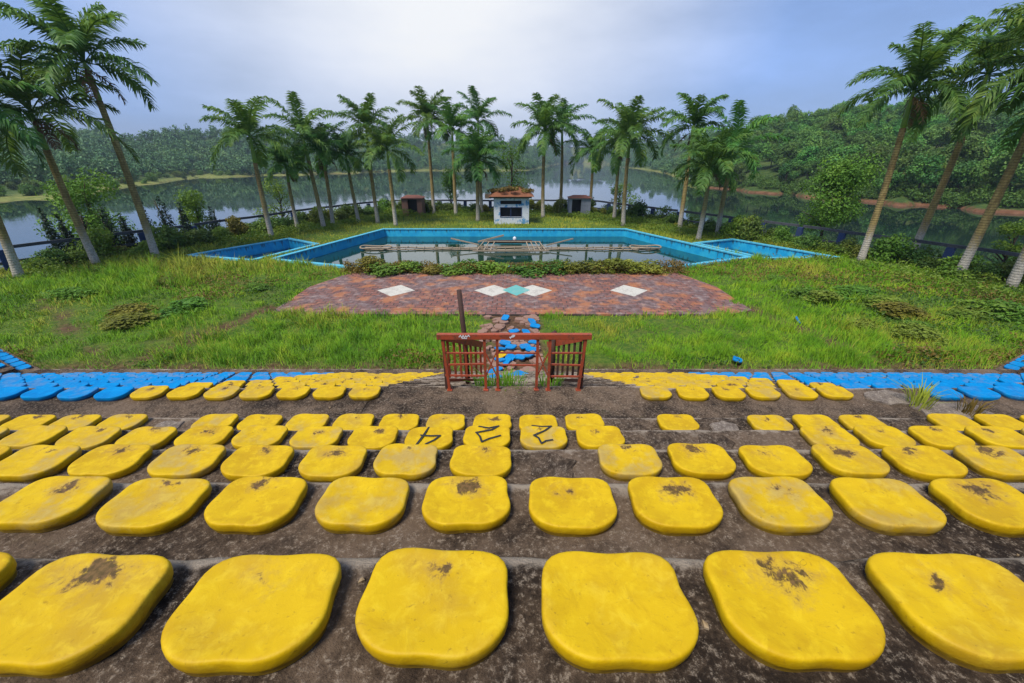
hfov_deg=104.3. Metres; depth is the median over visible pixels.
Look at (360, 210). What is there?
shrub
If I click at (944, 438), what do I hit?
yellow seat
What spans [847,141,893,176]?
hillside tree
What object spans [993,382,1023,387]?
blue seat
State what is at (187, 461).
yellow seat
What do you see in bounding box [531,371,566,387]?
weed tuft
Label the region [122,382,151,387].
blue seat
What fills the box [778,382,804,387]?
yellow seat
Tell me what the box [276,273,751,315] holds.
brick terrace
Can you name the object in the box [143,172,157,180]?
shrub
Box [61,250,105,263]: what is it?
shrub
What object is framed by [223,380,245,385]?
yellow seat
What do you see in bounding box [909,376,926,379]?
blue seat
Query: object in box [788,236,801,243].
shrub
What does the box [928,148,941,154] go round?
hillside tree
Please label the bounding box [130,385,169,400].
yellow seat
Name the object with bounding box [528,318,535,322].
blue seat
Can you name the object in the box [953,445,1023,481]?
yellow seat
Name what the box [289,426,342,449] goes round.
yellow seat
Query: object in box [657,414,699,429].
yellow seat
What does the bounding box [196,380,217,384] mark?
blue seat
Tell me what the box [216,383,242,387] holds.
yellow seat
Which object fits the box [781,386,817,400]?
yellow seat
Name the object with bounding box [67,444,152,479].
yellow seat
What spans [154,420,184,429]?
seat mount
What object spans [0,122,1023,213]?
terrain
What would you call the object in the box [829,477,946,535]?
yellow seat
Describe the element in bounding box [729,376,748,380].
yellow seat
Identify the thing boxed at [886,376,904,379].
blue seat
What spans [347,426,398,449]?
yellow seat
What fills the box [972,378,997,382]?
blue seat
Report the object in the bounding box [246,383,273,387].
yellow seat
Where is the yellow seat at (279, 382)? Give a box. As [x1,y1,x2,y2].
[274,380,299,385]
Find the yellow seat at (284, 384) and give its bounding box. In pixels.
[277,382,306,387]
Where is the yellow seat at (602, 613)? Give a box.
[541,551,698,673]
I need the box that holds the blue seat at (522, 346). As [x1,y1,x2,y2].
[519,343,530,349]
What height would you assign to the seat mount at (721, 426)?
0.032 m
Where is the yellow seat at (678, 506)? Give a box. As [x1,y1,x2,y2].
[627,476,722,535]
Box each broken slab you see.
[864,389,914,405]
[910,401,994,417]
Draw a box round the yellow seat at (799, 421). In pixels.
[792,414,839,429]
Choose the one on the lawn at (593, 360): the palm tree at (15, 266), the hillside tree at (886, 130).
the palm tree at (15, 266)
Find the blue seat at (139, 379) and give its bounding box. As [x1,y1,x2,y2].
[127,378,147,381]
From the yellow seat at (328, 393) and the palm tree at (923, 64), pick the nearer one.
the yellow seat at (328, 393)
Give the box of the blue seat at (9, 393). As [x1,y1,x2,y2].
[0,386,28,400]
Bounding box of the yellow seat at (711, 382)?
[694,380,716,384]
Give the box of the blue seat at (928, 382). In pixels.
[913,380,936,384]
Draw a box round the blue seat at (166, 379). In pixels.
[153,378,172,381]
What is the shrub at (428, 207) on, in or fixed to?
on the lawn at (593, 360)
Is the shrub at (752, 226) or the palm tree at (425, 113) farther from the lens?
the palm tree at (425, 113)
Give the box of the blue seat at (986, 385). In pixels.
[963,383,993,387]
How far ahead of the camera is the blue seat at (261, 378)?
8.70 m
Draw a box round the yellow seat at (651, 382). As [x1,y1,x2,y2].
[639,380,660,384]
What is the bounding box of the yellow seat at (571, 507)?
[529,477,616,536]
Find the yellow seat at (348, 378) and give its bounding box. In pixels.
[343,376,359,379]
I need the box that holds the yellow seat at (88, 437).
[55,426,121,449]
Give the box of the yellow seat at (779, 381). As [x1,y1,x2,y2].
[776,379,799,384]
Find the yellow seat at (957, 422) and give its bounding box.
[926,413,980,430]
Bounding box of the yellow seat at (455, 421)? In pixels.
[426,414,464,429]
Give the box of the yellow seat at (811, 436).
[799,425,859,446]
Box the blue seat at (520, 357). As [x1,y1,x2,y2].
[515,354,525,359]
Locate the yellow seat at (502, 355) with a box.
[495,351,506,357]
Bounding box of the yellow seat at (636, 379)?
[626,378,645,381]
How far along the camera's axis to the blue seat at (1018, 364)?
12.54 m
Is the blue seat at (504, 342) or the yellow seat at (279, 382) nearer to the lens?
the yellow seat at (279, 382)
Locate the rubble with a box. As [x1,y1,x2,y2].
[477,314,543,370]
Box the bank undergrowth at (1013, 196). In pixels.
[688,173,1023,208]
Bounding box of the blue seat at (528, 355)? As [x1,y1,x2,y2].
[524,354,534,357]
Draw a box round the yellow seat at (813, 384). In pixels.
[809,382,835,387]
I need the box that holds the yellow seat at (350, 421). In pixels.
[332,413,374,429]
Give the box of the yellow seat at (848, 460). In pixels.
[810,444,889,478]
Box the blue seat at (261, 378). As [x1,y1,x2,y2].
[250,376,270,379]
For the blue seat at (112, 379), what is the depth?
7.93 m
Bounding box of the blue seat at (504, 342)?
[499,340,510,345]
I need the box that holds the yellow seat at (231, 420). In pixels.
[191,414,238,427]
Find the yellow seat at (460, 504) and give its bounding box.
[422,476,510,533]
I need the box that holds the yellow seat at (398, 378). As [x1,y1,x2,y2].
[389,376,405,379]
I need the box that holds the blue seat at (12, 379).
[0,378,24,381]
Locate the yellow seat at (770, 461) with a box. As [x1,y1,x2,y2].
[738,445,812,480]
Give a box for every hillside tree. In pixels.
[721,161,747,181]
[732,152,752,171]
[738,135,757,149]
[751,115,771,130]
[752,140,774,167]
[753,127,777,143]
[761,130,780,144]
[768,143,781,167]
[771,113,786,128]
[772,139,798,177]
[775,117,792,133]
[776,130,799,145]
[776,131,797,144]
[778,158,799,183]
[783,121,797,131]
[785,104,801,121]
[794,110,815,130]
[794,145,819,175]
[795,133,815,168]
[796,126,823,137]
[796,134,826,155]
[797,123,807,131]
[798,160,819,178]
[812,111,825,125]
[812,116,824,125]
[812,130,835,137]
[814,138,846,167]
[819,131,832,140]
[820,117,843,134]
[822,106,840,116]
[822,133,843,145]
[823,138,842,150]
[827,143,866,167]
[833,103,845,111]
[840,112,863,135]
[844,105,857,114]
[844,128,872,145]
[844,135,874,151]
[846,121,875,138]
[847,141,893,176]
[851,132,876,144]
[854,101,875,114]
[860,109,883,123]
[866,140,891,166]
[867,118,877,130]
[870,123,895,143]
[870,150,891,165]
[872,169,903,189]
[873,132,894,142]
[876,109,888,128]
[882,113,897,123]
[884,103,894,110]
[884,107,891,113]
[890,106,918,129]
[890,118,918,137]
[892,103,913,120]
[893,101,905,109]
[893,133,927,158]
[895,151,930,178]
[896,140,936,181]
[901,153,945,188]
[904,128,938,150]
[906,126,946,146]
[924,114,948,128]
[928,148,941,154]
[930,95,948,111]
[931,121,958,148]
[933,101,949,113]
[933,108,961,122]
[938,131,990,183]
[941,158,983,191]
[959,115,991,134]
[964,158,995,185]
[973,137,998,161]
[981,111,1005,134]
[986,130,999,140]
[986,139,1011,184]
[986,146,1023,185]
[987,107,997,118]
[988,114,1023,146]
[988,139,1022,176]
[994,113,1014,130]
[998,111,1023,130]
[1004,105,1023,119]
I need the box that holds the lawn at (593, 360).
[0,212,1023,370]
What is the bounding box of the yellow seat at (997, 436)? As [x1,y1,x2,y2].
[964,425,1023,449]
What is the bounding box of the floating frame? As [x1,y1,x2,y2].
[359,234,661,251]
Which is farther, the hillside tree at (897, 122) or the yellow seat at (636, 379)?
the hillside tree at (897, 122)
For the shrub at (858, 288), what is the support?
on the lawn at (593, 360)
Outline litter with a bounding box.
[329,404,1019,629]
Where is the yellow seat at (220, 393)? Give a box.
[203,386,240,400]
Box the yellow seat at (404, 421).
[379,414,419,429]
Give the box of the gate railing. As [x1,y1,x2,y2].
[436,333,591,390]
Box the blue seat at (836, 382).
[831,380,853,384]
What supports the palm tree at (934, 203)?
on the lawn at (593, 360)
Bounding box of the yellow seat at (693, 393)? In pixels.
[676,386,708,401]
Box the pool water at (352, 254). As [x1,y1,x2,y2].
[306,237,714,265]
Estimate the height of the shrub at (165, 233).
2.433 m
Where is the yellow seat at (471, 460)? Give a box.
[450,445,511,478]
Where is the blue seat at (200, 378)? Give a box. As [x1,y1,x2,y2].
[185,376,203,379]
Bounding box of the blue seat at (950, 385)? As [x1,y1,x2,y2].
[931,382,959,387]
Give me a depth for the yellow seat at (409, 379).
7.96 m
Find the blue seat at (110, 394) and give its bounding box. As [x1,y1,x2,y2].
[93,386,134,401]
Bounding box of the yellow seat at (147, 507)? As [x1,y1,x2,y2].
[96,478,211,536]
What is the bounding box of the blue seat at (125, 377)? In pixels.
[117,376,134,379]
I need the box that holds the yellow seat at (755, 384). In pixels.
[746,382,775,387]
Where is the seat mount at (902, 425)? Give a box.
[890,419,918,430]
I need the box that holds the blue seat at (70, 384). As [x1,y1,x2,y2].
[58,382,89,387]
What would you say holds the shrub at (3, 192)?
on the terrain at (15, 195)
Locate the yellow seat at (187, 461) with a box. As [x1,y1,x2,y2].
[147,444,225,478]
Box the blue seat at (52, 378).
[49,376,66,379]
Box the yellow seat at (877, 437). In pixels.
[853,425,915,448]
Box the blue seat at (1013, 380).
[998,378,1022,382]
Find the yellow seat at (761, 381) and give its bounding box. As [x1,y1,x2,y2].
[748,380,774,384]
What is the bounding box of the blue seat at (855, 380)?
[848,378,868,382]
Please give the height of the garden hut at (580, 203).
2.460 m
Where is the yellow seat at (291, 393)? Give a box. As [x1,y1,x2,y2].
[276,386,310,400]
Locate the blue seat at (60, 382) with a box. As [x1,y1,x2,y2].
[55,379,80,384]
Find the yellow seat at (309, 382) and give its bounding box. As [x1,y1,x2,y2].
[305,380,326,384]
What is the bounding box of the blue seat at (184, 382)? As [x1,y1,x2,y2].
[166,380,189,384]
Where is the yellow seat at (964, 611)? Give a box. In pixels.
[865,552,1023,673]
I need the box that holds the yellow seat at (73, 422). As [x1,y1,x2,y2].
[48,414,101,429]
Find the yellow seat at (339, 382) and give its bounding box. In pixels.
[334,380,354,384]
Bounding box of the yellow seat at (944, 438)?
[908,426,974,449]
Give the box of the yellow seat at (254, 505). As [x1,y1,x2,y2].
[204,476,307,534]
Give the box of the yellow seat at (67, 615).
[0,553,173,678]
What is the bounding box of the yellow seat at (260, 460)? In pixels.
[221,444,294,481]
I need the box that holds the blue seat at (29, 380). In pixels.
[26,378,49,381]
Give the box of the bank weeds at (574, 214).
[8,206,1023,305]
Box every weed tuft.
[464,372,495,386]
[480,366,528,392]
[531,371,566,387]
[877,371,954,410]
[949,390,999,417]
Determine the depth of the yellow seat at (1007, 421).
4.27 m
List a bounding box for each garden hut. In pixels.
[401,195,425,215]
[567,195,590,213]
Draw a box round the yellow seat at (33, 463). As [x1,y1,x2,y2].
[0,445,81,481]
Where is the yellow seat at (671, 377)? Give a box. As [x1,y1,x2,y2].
[661,376,677,379]
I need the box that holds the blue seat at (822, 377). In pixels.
[818,376,836,380]
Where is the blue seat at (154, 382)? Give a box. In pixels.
[142,380,162,384]
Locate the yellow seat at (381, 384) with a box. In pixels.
[373,383,396,385]
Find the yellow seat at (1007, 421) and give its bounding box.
[973,414,1023,429]
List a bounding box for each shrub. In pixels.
[0,186,6,196]
[5,182,18,189]
[8,256,46,270]
[18,183,39,195]
[23,180,40,188]
[28,186,41,195]
[29,248,68,264]
[35,182,50,189]
[37,286,97,303]
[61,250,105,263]
[62,226,118,257]
[96,312,160,330]
[103,302,157,318]
[105,178,119,187]
[123,238,169,254]
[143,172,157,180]
[149,221,186,250]
[154,277,178,284]
[155,172,162,177]
[158,296,210,316]
[171,227,194,245]
[172,171,182,176]
[188,228,220,244]
[211,226,228,241]
[212,227,234,236]
[225,215,248,235]
[240,222,259,233]
[242,282,270,291]
[252,217,266,231]
[270,217,284,230]
[279,217,293,226]
[290,211,309,221]
[293,212,303,225]
[306,208,326,222]
[312,206,328,220]
[333,210,349,219]
[337,203,350,215]
[345,204,365,216]
[355,255,385,272]
[363,205,373,214]
[363,260,405,276]
[377,198,388,212]
[395,260,422,272]
[396,199,401,210]
[423,266,442,275]
[425,200,437,212]
[435,200,443,208]
[437,263,466,275]
[438,202,457,212]
[451,258,480,274]
[467,202,481,211]
[470,261,513,274]
[483,204,489,211]
[508,260,547,278]
[529,199,536,209]
[535,200,545,209]
[537,258,568,275]
[545,204,556,212]
[554,197,566,212]
[559,259,587,273]
[582,259,606,274]
[597,257,628,273]
[606,206,612,213]
[616,207,621,216]
[622,259,646,273]
[626,199,647,218]
[638,259,665,273]
[643,214,653,219]
[663,212,678,223]
[703,222,715,233]
[704,218,715,224]
[718,214,748,238]
[737,214,766,240]
[764,227,777,239]
[769,274,796,284]
[773,226,795,242]
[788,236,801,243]
[788,285,835,301]
[793,234,824,249]
[800,289,843,303]
[822,242,836,250]
[829,284,877,301]
[835,235,857,254]
[843,317,879,330]
[850,242,870,258]
[854,293,909,315]
[867,233,917,262]
[871,300,936,321]
[882,316,938,330]
[890,322,949,345]
[898,248,936,265]
[916,257,943,269]
[928,308,990,321]
[933,253,990,275]
[941,268,1003,284]
[948,305,985,318]
[951,299,1023,318]
[968,263,1004,279]
[979,298,1023,323]
[994,257,1023,282]
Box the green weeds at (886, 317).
[0,242,1023,368]
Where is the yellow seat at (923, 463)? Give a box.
[881,445,967,482]
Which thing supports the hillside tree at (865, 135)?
on the terrain at (15, 195)
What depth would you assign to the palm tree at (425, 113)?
45.15 m
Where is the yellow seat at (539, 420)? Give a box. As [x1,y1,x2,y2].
[519,415,557,429]
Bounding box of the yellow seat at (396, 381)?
[388,380,408,382]
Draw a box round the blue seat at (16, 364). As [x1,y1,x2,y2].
[9,361,25,367]
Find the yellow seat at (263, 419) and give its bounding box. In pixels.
[237,414,282,429]
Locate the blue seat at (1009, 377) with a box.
[999,376,1021,379]
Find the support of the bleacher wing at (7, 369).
on the lawn at (593, 360)
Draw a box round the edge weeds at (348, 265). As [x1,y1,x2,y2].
[340,259,688,274]
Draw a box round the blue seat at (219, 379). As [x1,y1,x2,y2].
[203,378,222,381]
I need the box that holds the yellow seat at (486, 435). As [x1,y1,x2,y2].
[463,425,509,447]
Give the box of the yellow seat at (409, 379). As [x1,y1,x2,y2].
[401,378,419,380]
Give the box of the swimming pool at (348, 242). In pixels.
[269,228,750,267]
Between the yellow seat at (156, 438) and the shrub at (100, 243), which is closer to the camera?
the yellow seat at (156, 438)
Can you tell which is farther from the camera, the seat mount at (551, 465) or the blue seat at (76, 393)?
the blue seat at (76, 393)
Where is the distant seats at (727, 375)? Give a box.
[0,372,1023,378]
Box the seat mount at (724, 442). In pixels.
[698,434,734,449]
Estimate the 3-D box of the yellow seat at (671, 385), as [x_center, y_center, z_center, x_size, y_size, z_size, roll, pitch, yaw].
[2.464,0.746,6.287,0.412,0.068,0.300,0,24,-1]
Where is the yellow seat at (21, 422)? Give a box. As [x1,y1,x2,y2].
[0,414,56,429]
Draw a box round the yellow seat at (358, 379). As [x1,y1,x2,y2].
[351,378,370,381]
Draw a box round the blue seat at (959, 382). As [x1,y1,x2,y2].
[940,379,965,384]
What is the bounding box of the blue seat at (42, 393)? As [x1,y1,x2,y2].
[20,386,63,400]
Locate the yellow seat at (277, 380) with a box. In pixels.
[273,378,296,382]
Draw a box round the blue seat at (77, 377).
[73,376,90,379]
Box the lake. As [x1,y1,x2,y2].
[0,164,1023,267]
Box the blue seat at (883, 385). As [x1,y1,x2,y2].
[871,382,901,387]
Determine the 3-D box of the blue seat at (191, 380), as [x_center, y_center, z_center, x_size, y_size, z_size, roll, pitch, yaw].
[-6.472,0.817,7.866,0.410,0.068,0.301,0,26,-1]
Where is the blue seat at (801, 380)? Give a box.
[799,378,819,382]
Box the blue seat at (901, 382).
[885,380,909,384]
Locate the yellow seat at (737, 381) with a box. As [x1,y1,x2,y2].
[722,380,745,384]
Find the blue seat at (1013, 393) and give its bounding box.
[992,386,1023,400]
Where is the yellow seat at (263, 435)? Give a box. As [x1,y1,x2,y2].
[231,425,287,448]
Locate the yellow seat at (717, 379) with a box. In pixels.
[701,378,721,381]
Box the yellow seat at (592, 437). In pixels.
[576,426,624,449]
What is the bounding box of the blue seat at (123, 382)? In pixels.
[111,380,135,384]
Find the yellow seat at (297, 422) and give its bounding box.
[285,414,329,430]
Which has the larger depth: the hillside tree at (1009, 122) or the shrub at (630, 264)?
the hillside tree at (1009, 122)
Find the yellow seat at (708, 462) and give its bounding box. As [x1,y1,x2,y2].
[667,443,735,480]
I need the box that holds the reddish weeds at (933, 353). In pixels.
[0,247,1023,370]
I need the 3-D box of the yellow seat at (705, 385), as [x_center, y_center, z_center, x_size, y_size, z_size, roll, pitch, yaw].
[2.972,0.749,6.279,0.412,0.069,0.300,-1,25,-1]
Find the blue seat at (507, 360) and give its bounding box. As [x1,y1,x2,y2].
[503,357,511,363]
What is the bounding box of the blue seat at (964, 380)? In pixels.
[949,378,968,381]
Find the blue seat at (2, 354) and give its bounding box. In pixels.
[0,352,8,356]
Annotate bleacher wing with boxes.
[0,347,39,374]
[996,353,1023,374]
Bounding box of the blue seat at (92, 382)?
[86,380,109,384]
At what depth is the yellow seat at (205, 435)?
3.46 m
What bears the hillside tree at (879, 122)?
on the terrain at (15, 195)
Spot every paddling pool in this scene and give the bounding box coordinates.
[184,238,318,260]
[692,238,838,259]
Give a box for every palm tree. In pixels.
[0,0,160,258]
[0,39,140,262]
[0,78,59,277]
[199,95,300,236]
[251,142,314,230]
[261,91,344,226]
[276,118,359,222]
[318,131,376,221]
[323,92,398,222]
[348,114,424,225]
[395,86,454,213]
[417,96,484,215]
[441,126,507,220]
[449,85,511,212]
[511,92,579,217]
[537,98,596,210]
[563,127,621,198]
[587,110,658,218]
[591,95,675,225]
[657,92,729,231]
[669,126,757,239]
[693,100,792,234]
[833,21,1014,260]
[901,2,1023,248]
[932,3,1023,271]
[956,25,1023,288]
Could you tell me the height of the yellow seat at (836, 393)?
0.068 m
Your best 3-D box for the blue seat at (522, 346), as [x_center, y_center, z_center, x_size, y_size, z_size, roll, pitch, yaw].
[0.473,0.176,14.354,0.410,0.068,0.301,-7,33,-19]
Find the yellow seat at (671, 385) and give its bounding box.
[654,382,678,387]
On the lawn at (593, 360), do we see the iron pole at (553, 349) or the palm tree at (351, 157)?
the palm tree at (351, 157)
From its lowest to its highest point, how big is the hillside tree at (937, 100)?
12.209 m
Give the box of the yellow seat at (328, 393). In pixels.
[313,386,345,400]
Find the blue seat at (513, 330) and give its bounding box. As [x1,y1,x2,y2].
[508,329,518,332]
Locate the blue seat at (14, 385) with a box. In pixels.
[0,383,27,387]
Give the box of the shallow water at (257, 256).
[245,249,290,258]
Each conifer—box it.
[37,207,67,252]
[53,214,75,254]
[77,209,89,229]
[95,206,127,246]
[117,213,138,249]
[140,200,155,237]
[153,196,178,232]
[177,202,191,231]
[206,206,222,234]
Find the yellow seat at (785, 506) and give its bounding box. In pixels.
[728,476,832,535]
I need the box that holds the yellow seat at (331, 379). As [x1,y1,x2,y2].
[326,378,345,381]
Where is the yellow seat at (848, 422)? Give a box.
[838,414,886,429]
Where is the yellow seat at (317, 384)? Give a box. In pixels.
[309,382,335,387]
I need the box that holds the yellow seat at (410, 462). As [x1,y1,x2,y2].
[373,443,437,480]
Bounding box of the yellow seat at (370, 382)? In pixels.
[360,380,382,384]
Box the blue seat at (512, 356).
[505,354,515,360]
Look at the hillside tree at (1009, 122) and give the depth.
97.79 m
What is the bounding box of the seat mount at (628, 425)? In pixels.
[617,421,645,430]
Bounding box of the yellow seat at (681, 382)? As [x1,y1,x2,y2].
[666,380,688,385]
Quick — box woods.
[0,123,717,184]
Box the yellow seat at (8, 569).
[0,552,16,591]
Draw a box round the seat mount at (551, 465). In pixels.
[530,453,576,478]
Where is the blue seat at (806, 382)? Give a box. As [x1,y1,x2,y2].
[804,380,825,384]
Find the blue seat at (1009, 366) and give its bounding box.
[1004,364,1019,369]
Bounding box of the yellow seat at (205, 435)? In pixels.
[174,426,233,445]
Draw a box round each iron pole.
[457,289,470,383]
[550,330,556,382]
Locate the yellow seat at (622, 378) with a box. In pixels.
[616,376,632,379]
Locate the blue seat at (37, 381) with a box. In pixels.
[27,379,53,384]
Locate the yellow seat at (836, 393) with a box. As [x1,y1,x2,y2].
[815,386,853,400]
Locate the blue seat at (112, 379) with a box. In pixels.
[103,378,123,381]
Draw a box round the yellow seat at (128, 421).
[97,414,147,429]
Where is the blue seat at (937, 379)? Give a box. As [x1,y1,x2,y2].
[924,378,944,381]
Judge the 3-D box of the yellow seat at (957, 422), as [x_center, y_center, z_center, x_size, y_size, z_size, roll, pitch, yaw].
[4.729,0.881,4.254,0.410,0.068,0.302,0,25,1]
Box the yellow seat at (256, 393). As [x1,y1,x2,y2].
[239,386,274,400]
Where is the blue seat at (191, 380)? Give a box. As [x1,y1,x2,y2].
[177,378,197,382]
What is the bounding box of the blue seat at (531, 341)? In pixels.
[528,340,539,343]
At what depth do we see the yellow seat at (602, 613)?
1.06 m
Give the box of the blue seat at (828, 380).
[825,378,844,382]
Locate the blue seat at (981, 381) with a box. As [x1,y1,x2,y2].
[968,380,993,384]
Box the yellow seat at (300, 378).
[297,376,315,379]
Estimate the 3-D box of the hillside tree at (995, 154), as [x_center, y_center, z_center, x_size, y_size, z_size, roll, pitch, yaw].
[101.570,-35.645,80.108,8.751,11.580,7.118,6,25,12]
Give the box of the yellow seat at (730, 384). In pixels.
[716,382,744,387]
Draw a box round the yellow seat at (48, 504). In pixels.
[0,476,112,532]
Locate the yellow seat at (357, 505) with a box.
[315,476,409,534]
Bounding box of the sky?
[0,0,1023,146]
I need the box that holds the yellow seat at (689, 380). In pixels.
[676,378,695,382]
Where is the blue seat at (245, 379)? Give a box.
[224,378,246,382]
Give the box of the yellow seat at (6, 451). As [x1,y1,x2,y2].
[0,445,12,460]
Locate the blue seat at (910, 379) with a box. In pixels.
[899,378,919,381]
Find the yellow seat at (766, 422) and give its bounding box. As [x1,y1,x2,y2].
[747,415,793,430]
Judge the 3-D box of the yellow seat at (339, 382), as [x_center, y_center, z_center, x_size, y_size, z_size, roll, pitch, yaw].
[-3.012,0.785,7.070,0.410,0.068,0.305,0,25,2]
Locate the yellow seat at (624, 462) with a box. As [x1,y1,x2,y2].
[597,444,662,481]
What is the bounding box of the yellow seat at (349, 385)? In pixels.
[341,382,366,387]
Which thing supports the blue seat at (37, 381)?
on the concrete bleachers
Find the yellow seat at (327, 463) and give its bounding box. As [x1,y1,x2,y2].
[298,445,366,482]
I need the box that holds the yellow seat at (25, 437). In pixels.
[0,425,67,448]
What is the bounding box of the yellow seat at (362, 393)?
[349,386,380,400]
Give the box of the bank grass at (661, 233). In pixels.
[110,211,850,259]
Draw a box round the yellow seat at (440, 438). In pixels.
[404,427,452,449]
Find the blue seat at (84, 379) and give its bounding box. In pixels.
[78,378,97,381]
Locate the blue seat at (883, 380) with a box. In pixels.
[874,378,893,382]
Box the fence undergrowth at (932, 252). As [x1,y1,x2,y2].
[0,203,1008,266]
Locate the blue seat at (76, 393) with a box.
[57,386,98,401]
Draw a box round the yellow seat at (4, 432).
[0,427,9,439]
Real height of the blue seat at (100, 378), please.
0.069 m
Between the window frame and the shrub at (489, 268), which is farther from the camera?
the window frame
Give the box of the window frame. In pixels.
[500,207,521,216]
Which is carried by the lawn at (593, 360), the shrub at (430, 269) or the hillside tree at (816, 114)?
the shrub at (430, 269)
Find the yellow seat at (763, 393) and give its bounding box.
[745,386,780,400]
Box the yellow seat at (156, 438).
[115,426,177,449]
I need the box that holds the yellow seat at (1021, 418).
[1019,415,1023,422]
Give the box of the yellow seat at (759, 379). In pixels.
[750,378,771,381]
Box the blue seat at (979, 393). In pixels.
[957,386,1000,400]
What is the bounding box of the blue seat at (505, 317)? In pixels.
[501,314,508,320]
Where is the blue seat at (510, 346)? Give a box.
[505,344,516,349]
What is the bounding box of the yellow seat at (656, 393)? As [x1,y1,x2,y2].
[639,386,671,400]
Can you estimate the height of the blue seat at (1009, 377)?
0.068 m
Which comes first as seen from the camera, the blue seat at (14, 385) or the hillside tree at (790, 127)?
the blue seat at (14, 385)
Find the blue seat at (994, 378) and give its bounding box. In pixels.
[977,376,997,379]
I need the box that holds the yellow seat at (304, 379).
[300,378,321,381]
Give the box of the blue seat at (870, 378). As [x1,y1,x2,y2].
[864,376,881,379]
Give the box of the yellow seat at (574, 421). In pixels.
[565,413,604,429]
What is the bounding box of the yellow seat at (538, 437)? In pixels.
[520,425,567,449]
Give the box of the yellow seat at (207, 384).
[185,382,213,387]
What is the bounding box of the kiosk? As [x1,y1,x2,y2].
[485,185,534,223]
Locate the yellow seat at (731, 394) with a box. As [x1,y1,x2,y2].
[711,386,745,401]
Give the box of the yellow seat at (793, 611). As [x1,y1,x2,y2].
[703,550,885,672]
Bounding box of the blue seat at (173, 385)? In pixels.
[154,382,180,387]
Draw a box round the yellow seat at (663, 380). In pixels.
[651,378,669,382]
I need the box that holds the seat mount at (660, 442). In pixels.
[644,433,675,449]
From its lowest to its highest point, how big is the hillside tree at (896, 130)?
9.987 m
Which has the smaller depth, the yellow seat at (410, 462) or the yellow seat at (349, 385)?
the yellow seat at (410, 462)
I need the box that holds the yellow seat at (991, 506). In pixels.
[928,478,1023,537]
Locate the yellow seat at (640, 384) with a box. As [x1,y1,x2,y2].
[625,382,649,385]
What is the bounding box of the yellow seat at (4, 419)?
[0,415,10,425]
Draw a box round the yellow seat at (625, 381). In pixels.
[613,380,632,382]
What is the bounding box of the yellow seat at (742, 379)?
[726,378,747,381]
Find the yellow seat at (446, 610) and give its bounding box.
[355,548,508,670]
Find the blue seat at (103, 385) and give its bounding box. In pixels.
[93,383,120,387]
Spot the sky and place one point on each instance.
(772, 56)
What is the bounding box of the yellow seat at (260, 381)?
[245,380,272,385]
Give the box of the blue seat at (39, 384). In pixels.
[27,382,58,387]
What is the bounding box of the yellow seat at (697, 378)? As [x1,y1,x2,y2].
[684,376,700,379]
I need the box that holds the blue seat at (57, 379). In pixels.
[53,378,74,382]
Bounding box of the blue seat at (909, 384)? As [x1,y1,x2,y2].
[902,382,928,387]
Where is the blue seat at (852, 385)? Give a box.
[840,383,869,387]
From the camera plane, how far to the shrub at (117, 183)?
135.86 m
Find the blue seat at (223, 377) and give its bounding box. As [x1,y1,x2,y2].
[207,376,225,380]
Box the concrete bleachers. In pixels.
[0,369,1023,682]
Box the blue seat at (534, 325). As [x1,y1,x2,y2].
[530,323,539,328]
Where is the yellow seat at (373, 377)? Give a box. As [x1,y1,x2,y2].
[366,376,383,379]
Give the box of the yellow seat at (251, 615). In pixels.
[161,553,341,676]
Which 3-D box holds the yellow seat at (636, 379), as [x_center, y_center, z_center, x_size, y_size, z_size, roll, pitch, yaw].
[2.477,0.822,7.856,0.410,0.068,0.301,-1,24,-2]
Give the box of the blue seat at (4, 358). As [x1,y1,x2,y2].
[0,355,14,361]
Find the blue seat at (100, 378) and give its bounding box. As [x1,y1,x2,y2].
[95,377,112,379]
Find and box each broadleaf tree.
[33,167,137,248]
[173,185,215,230]
[251,175,290,221]
[440,167,463,202]
[496,138,532,188]
[609,182,640,208]
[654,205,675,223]
[795,147,884,237]
[983,219,1023,262]
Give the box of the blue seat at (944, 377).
[931,376,949,379]
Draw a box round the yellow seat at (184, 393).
[166,386,204,400]
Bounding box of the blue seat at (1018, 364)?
[1009,361,1023,367]
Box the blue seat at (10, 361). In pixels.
[4,358,19,364]
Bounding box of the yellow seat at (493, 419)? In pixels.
[473,414,511,429]
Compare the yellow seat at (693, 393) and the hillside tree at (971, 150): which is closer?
the yellow seat at (693, 393)
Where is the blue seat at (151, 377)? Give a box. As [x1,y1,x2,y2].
[140,376,158,379]
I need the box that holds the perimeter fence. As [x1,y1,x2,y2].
[0,199,1019,270]
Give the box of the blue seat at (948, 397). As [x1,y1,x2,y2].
[921,386,963,400]
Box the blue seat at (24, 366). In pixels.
[15,364,31,369]
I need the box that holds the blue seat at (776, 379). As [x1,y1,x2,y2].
[775,378,794,381]
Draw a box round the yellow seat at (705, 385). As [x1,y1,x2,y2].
[686,383,711,387]
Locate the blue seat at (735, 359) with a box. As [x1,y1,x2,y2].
[732,356,742,362]
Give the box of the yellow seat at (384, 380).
[376,378,395,382]
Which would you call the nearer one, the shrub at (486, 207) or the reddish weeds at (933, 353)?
the reddish weeds at (933, 353)
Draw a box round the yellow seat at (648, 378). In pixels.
[639,377,654,379]
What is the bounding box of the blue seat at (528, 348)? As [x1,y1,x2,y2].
[525,346,535,351]
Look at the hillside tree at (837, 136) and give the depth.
121.84 m
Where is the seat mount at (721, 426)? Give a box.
[709,421,738,430]
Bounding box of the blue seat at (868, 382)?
[858,380,882,385]
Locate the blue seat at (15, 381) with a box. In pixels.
[0,380,25,383]

